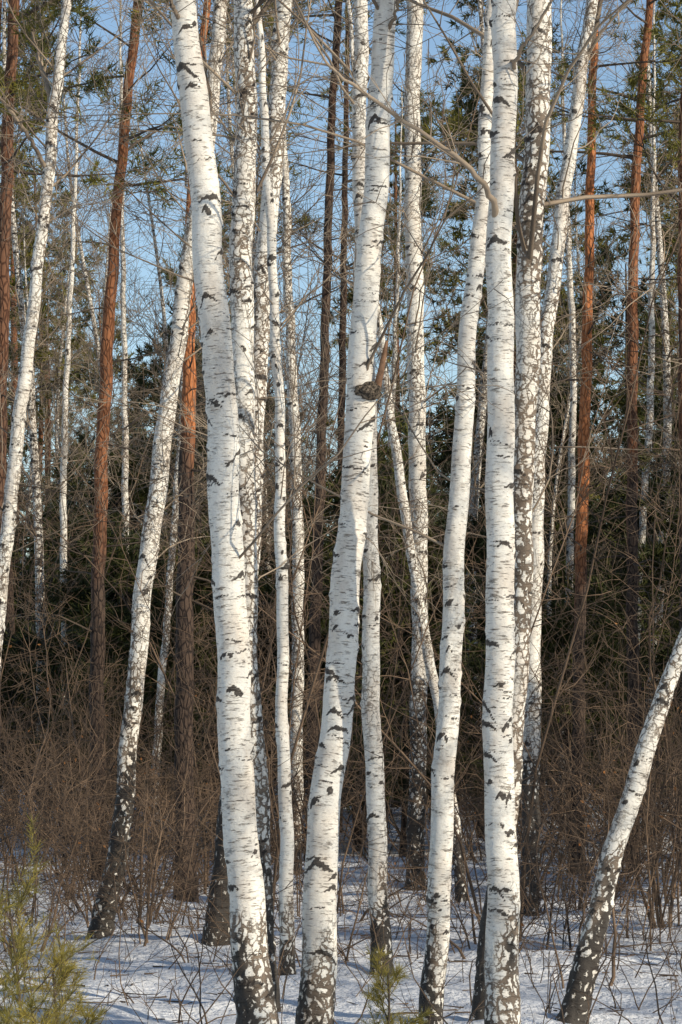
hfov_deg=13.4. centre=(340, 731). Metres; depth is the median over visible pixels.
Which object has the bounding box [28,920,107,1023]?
pine sapling
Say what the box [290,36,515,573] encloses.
pine tree
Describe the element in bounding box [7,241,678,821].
pine thicket
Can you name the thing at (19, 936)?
pine sapling
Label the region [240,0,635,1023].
birch tree
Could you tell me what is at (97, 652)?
pine tree
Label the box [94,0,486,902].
birch tree
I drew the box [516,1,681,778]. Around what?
pine tree
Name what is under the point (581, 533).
pine tree
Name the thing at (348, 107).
pine tree
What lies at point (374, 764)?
birch tree
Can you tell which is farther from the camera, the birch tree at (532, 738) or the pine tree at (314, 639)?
the pine tree at (314, 639)
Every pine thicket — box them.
[0,405,680,856]
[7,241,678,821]
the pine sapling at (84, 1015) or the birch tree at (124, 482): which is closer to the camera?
the pine sapling at (84, 1015)
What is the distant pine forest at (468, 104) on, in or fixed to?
on the snow ground
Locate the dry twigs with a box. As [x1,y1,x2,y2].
[0,795,681,1023]
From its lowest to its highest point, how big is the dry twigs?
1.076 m
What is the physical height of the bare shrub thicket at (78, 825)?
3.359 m
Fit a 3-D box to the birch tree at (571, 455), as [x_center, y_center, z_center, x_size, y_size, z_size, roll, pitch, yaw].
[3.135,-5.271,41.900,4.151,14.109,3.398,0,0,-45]
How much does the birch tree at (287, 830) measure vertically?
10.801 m
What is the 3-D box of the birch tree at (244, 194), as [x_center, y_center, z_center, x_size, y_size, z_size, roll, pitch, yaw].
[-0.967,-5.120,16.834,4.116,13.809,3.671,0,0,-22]
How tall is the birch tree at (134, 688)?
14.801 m
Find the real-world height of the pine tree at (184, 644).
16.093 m
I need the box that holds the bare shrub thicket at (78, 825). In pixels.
[0,598,681,956]
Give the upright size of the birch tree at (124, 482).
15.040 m
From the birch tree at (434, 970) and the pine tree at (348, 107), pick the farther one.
the pine tree at (348, 107)
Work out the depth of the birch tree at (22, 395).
21.97 m
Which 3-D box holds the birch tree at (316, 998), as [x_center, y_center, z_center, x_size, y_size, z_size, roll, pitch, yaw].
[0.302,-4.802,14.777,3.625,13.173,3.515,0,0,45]
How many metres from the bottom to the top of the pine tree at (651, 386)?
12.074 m
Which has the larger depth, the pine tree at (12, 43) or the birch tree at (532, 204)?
the pine tree at (12, 43)
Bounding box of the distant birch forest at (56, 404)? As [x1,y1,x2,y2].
[0,0,680,838]
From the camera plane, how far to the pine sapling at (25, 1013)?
11.56 m
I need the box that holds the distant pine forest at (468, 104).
[0,0,681,824]
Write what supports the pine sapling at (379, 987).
on the snow ground
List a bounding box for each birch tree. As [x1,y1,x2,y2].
[0,0,178,837]
[0,0,325,671]
[0,0,485,1011]
[0,0,681,1020]
[9,0,446,945]
[15,0,260,618]
[25,57,339,851]
[40,0,353,938]
[41,0,461,975]
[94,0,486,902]
[98,0,492,1023]
[113,0,536,1023]
[156,0,452,975]
[168,0,408,874]
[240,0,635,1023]
[264,0,568,890]
[280,0,554,1023]
[306,0,681,915]
[444,0,674,839]
[548,0,681,1023]
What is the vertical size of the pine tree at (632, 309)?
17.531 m
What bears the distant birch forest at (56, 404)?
on the snow ground
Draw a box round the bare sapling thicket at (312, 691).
[0,25,681,950]
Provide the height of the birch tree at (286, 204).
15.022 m
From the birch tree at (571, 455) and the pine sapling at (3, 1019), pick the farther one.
the birch tree at (571, 455)
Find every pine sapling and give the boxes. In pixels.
[0,811,99,1023]
[0,893,57,1023]
[4,989,56,1023]
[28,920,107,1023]
[61,997,108,1023]
[355,945,438,1023]
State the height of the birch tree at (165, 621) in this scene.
10.052 m
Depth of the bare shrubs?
21.47 m
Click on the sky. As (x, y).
(110, 24)
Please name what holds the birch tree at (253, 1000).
on the snow ground
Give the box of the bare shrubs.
[0,667,681,998]
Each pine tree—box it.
[0,0,179,743]
[0,0,258,879]
[52,0,353,901]
[225,0,432,859]
[253,0,468,832]
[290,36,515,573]
[420,0,681,874]
[514,1,681,873]
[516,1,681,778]
[544,0,679,646]
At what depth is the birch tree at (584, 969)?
15.80 m
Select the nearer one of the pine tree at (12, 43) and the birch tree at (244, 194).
the birch tree at (244, 194)
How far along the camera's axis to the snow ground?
19.75 m
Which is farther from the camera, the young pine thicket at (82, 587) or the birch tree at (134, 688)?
the young pine thicket at (82, 587)
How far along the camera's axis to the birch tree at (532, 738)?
25.05 m
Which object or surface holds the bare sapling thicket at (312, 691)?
on the snow ground
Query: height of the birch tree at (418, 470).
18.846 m
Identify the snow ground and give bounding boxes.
[0,779,681,1023]
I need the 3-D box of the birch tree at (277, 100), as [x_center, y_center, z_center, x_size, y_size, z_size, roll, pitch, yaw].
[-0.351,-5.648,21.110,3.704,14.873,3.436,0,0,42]
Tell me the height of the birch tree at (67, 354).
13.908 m
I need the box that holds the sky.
[0,0,681,554]

